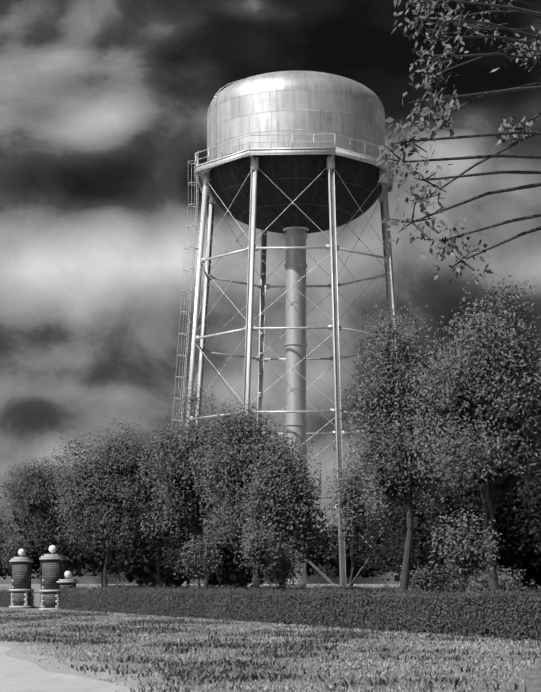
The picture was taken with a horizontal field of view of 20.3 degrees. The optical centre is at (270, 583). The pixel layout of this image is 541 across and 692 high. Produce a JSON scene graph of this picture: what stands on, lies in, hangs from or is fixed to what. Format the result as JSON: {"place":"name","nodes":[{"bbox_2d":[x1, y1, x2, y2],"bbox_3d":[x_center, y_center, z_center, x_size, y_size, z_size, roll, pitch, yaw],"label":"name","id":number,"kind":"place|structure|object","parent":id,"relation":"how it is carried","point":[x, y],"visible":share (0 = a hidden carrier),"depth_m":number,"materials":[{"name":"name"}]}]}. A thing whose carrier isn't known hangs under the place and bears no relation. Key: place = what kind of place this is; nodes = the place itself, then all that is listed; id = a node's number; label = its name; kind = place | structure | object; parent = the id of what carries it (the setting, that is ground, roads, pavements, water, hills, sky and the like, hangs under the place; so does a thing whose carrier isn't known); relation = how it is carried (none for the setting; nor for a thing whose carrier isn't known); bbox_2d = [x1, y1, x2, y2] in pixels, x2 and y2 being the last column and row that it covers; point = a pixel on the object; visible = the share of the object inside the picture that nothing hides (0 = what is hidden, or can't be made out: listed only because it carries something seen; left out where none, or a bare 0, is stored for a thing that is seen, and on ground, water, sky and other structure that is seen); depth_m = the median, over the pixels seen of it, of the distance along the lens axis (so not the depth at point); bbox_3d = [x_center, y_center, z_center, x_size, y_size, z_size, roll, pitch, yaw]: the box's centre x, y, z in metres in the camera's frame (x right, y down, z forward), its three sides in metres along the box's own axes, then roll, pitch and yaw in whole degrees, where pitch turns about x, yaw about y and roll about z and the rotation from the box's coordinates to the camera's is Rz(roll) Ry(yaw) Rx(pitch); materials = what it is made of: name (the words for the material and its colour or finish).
{"place":"outdoors","nodes":[
{"label":"outdoors","id":0,"kind":"place"},
{"bbox_2d":[0,646,129,691],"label":"pathway","id":1,"kind":"structure","parent":0,"point":[19,675],"depth_m":17.52,"materials":[{"name":"grey concrete"}]},
{"bbox_2d":[172,79,241,436],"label":"water tower ladders","id":2,"kind":"object","parent":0,"point":[191,206],"visible":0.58,"depth_m":111.80,"materials":[{"name":"grey metal"}]},
{"bbox_2d":[0,609,461,641],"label":"grass","id":3,"kind":"structure","parent":0,"point":[251,627],"depth_m":36.82,"materials":[{"name":"plant"}]},
{"bbox_2d":[0,0,540,583],"bbox_3d":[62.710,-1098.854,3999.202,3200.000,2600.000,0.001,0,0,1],"label":"sky","id":4,"kind":"structure","parent":0,"point":[104,104],"depth_m":4003.85,"materials":[{"name":"grey"}]},
{"bbox_2d":[0,584,540,691],"bbox_3d":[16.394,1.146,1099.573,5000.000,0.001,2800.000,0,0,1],"label":"ground","id":5,"kind":"structure","parent":0,"point":[534,685],"depth_m":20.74,"materials":[{"name":"grey plant"}]},
{"bbox_2d":[0,533,30,573],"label":"sapling wood","id":6,"kind":"object","parent":5,"relation":"on","point":[14,551],"visible":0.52,"depth_m":84.78,"materials":[{"name":"grey plant"}]},
{"bbox_2d":[0,586,34,607],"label":"hedge","id":7,"kind":"object","parent":5,"relation":"on","point":[5,598],"visible":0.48,"depth_m":71.56,"materials":[{"name":"black"}]},
{"bbox_2d":[0,519,39,579],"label":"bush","id":8,"kind":"object","parent":5,"relation":"on","point":[3,574],"visible":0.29,"depth_m":179.89,"materials":[{"name":"grey plant"}]},
{"bbox_2d":[9,549,33,607],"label":"brick gate pillar","id":9,"kind":"structure","parent":5,"relation":"on","point":[21,590],"depth_m":68.54,"materials":[{"name":"brick"}]},
{"bbox_2d":[0,446,100,601],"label":"tree","id":10,"kind":"object","parent":5,"relation":"on","point":[34,497],"visible":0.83,"depth_m":90.44,"materials":[{"name":"grey plant"}]},
{"bbox_2d":[25,519,85,578],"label":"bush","id":11,"kind":"object","parent":5,"relation":"on","point":[36,563],"visible":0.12,"depth_m":184.29,"materials":[{"name":"black plant"}]},
{"bbox_2d":[39,545,78,610],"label":"brick gate pillar","id":12,"kind":"structure","parent":5,"relation":"on","point":[53,580],"depth_m":62.09,"materials":[{"name":"brick"}]},
{"bbox_2d":[50,517,121,587],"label":"tree","id":13,"kind":"object","parent":5,"relation":"on","point":[88,562],"visible":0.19,"depth_m":168.16,"materials":[{"name":"black plant"}]},
{"bbox_2d":[42,430,176,586],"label":"tree","id":14,"kind":"object","parent":5,"relation":"on","point":[89,508],"visible":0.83,"depth_m":74.08,"materials":[{"name":"grey plant"}]},
{"bbox_2d":[99,502,155,585],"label":"tree","id":15,"kind":"object","parent":5,"relation":"on","point":[131,578],"depth_m":95.56,"materials":[{"name":"black plant"}]},
{"bbox_2d":[91,416,199,587],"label":"tree","id":16,"kind":"object","parent":5,"relation":"on","point":[148,507],"visible":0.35,"depth_m":74.48,"materials":[{"name":"grey plant"}]},
{"bbox_2d":[98,511,209,587],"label":"bush","id":17,"kind":"object","parent":5,"relation":"on","point":[142,555],"visible":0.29,"depth_m":89.96,"materials":[{"name":"black plant"}]},
{"bbox_2d":[137,382,254,588],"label":"tree","id":18,"kind":"object","parent":5,"relation":"on","point":[180,479],"visible":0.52,"depth_m":65.54,"materials":[{"name":"grey plant"}]},
{"bbox_2d":[174,534,222,589],"bbox_3d":[-2.548,-0.217,53.684,1.774,3.032,1.591,0,0,1],"label":"sapling wood","id":19,"kind":"object","parent":5,"relation":"on","point":[197,563],"visible":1,"depth_m":53.50,"materials":[{"name":"grey plant"}]},
{"bbox_2d":[162,521,258,585],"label":"tree","id":20,"kind":"object","parent":5,"relation":"on","point":[178,559],"depth_m":86.20,"materials":[{"name":"black plant"}]},
{"bbox_2d":[162,514,308,588],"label":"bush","id":21,"kind":"object","parent":5,"relation":"on","point":[180,568],"visible":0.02,"depth_m":82.51,"materials":[{"name":"black plant"}]},
{"bbox_2d":[155,489,326,587],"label":"bush","id":22,"kind":"object","parent":5,"relation":"on","point":[236,573],"visible":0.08,"depth_m":75.13,"materials":[{"name":"grey plant"}]},
{"bbox_2d":[192,399,321,587],"bbox_3d":[-0.561,-3.079,61.796,5.347,8.765,5.792,0,0,1],"label":"tree","id":23,"kind":"object","parent":5,"relation":"on","point":[238,461],"visible":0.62,"depth_m":60.96,"materials":[{"name":"grey plant"}]},
{"bbox_2d":[233,519,281,589],"bbox_3d":[-0.413,-0.402,49.283,1.608,3.419,1.548,0,0,1],"label":"sapling wood","id":24,"kind":"object","parent":5,"relation":"on","point":[262,562],"visible":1,"depth_m":49.09,"materials":[{"name":"grey plant"}]},
{"bbox_2d":[0,609,540,691],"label":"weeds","id":25,"kind":"object","parent":5,"relation":"on","point":[287,648],"visible":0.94,"depth_m":25.20,"materials":[{"name":"plant"}]},
{"bbox_2d":[242,447,321,594],"bbox_3d":[0.407,-1.756,54.130,2.864,6.161,3.024,0,0,1],"label":"tree","id":26,"kind":"object","parent":5,"relation":"on","point":[282,499],"visible":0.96,"depth_m":53.45,"materials":[{"name":"grey plant"}]},
{"bbox_2d":[263,545,304,590],"bbox_3d":[0.441,0.008,50.105,1.412,2.585,1.403,0,0,1],"label":"sapling wood","id":27,"kind":"object","parent":5,"relation":"on","point":[283,575],"visible":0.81,"depth_m":49.89,"materials":[{"name":"grey plant"}]},
{"bbox_2d":[184,156,398,586],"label":"tower legs","id":28,"kind":"object","parent":5,"relation":"on","point":[386,236],"visible":0.44,"depth_m":111.14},
{"bbox_2d":[190,245,393,510],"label":"horizontal struts","id":29,"kind":"object","parent":28,"relation":"attached to","point":[268,286],"visible":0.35,"depth_m":110.20,"materials":[{"name":"grey metal"}]},
{"bbox_2d":[184,168,400,587],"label":"water tower rods","id":30,"kind":"object","parent":28,"relation":"attached to","point":[285,333],"visible":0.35,"depth_m":110.70,"materials":[{"name":"grey metal"}]},
{"bbox_2d":[207,71,384,233],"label":"water tank","id":31,"kind":"object","parent":28,"relation":"on","point":[270,106],"visible":0.83,"depth_m":109.37,"materials":[{"name":"silver metal"}]},
{"bbox_2d":[195,134,395,194],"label":"catwalk","id":32,"kind":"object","parent":31,"relation":"attached to","point":[202,168],"depth_m":108.28,"materials":[{"name":"grey metal"}]},
{"bbox_2d":[46,609,540,645],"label":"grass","id":33,"kind":"structure","parent":5,"relation":"on","point":[427,635],"depth_m":36.92,"materials":[{"name":"plant"}]},
{"bbox_2d":[283,226,308,588],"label":"central riser pipe","id":34,"kind":"object","parent":5,"relation":"on","point":[295,266],"visible":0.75,"depth_m":113.98,"materials":[{"name":"grey metal"}]},
{"bbox_2d":[57,581,540,641],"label":"hedge","id":35,"kind":"object","parent":5,"relation":"on","point":[506,615],"visible":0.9,"depth_m":36.40,"materials":[{"name":"black"}]},
{"bbox_2d":[306,525,338,576],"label":"tree","id":36,"kind":"object","parent":5,"relation":"on","point":[308,573],"visible":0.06,"depth_m":176.56,"materials":[{"name":"grey plant"}]},
{"bbox_2d":[111,582,540,596],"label":"hedge","id":37,"kind":"object","parent":5,"relation":"on","point":[277,587],"visible":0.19,"depth_m":62.58,"materials":[{"name":"black"}]},
{"bbox_2d":[306,517,389,588],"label":"tree","id":38,"kind":"object","parent":5,"relation":"on","point":[331,556],"visible":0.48,"depth_m":172.25,"materials":[{"name":"black plant"}]},
{"bbox_2d":[323,464,390,589],"bbox_3d":[2.438,-1.025,42.407,1.934,4.665,1.682,0,0,1],"label":"sapling wood","id":39,"kind":"object","parent":5,"relation":"on","point":[354,500],"visible":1,"depth_m":42.37,"materials":[{"name":"grey plant"}]},
{"bbox_2d":[358,489,424,586],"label":"tree","id":40,"kind":"object","parent":5,"relation":"on","point":[385,558],"visible":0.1,"depth_m":73.49,"materials":[{"name":"grey plant"}]},
{"bbox_2d":[331,303,461,593],"bbox_3d":[3.944,-3.460,45.438,4.225,9.563,4.047,0,0,1],"label":"tree","id":41,"kind":"object","parent":5,"relation":"on","point":[395,465],"visible":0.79,"depth_m":44.84,"materials":[{"name":"grey plant"}]},
{"bbox_2d":[372,502,441,573],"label":"tree","id":42,"kind":"object","parent":5,"relation":"on","point":[397,556],"visible":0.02,"depth_m":67.87,"materials":[{"name":"grey plant"}]},
{"bbox_2d":[396,565,459,597],"bbox_3d":[4.875,0.361,46.831,2.033,1.880,2.396,0,0,1],"label":"bush","id":43,"kind":"object","parent":5,"relation":"on","point":[427,580],"visible":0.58,"depth_m":46.50,"materials":[{"name":"grey plant"}]},
{"bbox_2d":[375,449,539,580],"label":"tree","id":44,"kind":"object","parent":5,"relation":"on","point":[419,526],"visible":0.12,"depth_m":56.96,"materials":[{"name":"grey plant"}]},
{"bbox_2d":[375,0,540,284],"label":"tree","id":45,"kind":"object","parent":5,"relation":"on","point":[438,119],"visible":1,"depth_m":12.13,"materials":[{"name":"grey plant"}]},
{"bbox_2d":[434,559,487,588],"bbox_3d":[6.976,0.193,54.026,2.618,2.217,2.682,0,0,1],"label":"bush","id":46,"kind":"object","parent":5,"relation":"on","point":[451,577],"visible":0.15,"depth_m":53.66,"materials":[{"name":"grey plant"}]},
{"bbox_2d":[413,345,510,580],"bbox_3d":[6.351,-3.206,50.394,3.824,9.169,3.831,0,0,1],"label":"tree","id":47,"kind":"object","parent":5,"relation":"on","point":[450,509],"visible":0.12,"depth_m":49.96,"materials":[{"name":"grey plant"}]},
{"bbox_2d":[428,510,504,597],"bbox_3d":[4.582,-0.227,35.666,1.714,3.058,1.788,0,0,1],"label":"sapling wood","id":48,"kind":"object","parent":5,"relation":"on","point":[468,551],"visible":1,"depth_m":35.42,"materials":[{"name":"grey plant"}]},
{"bbox_2d":[393,275,540,596],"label":"tree","id":49,"kind":"object","parent":5,"relation":"on","point":[491,435],"visible":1,"depth_m":38.58,"materials":[{"name":"grey plant"}]},
{"bbox_2d":[423,450,540,591],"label":"tree","id":50,"kind":"object","parent":5,"relation":"on","point":[505,560],"visible":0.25,"depth_m":51.37,"materials":[{"name":"black plant"}]},
{"bbox_2d":[455,565,532,596],"bbox_3d":[6.723,0.375,45.231,2.370,1.846,2.263,0,0,1],"label":"bush","id":51,"kind":"object","parent":5,"relation":"on","point":[508,581],"visible":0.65,"depth_m":44.76,"materials":[{"name":"grey plant"}]},
{"bbox_2d":[497,439,540,569],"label":"tree","id":52,"kind":"object","parent":5,"relation":"on","point":[531,502],"visible":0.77,"depth_m":46.42,"materials":[{"name":"black plant"}]}
]}

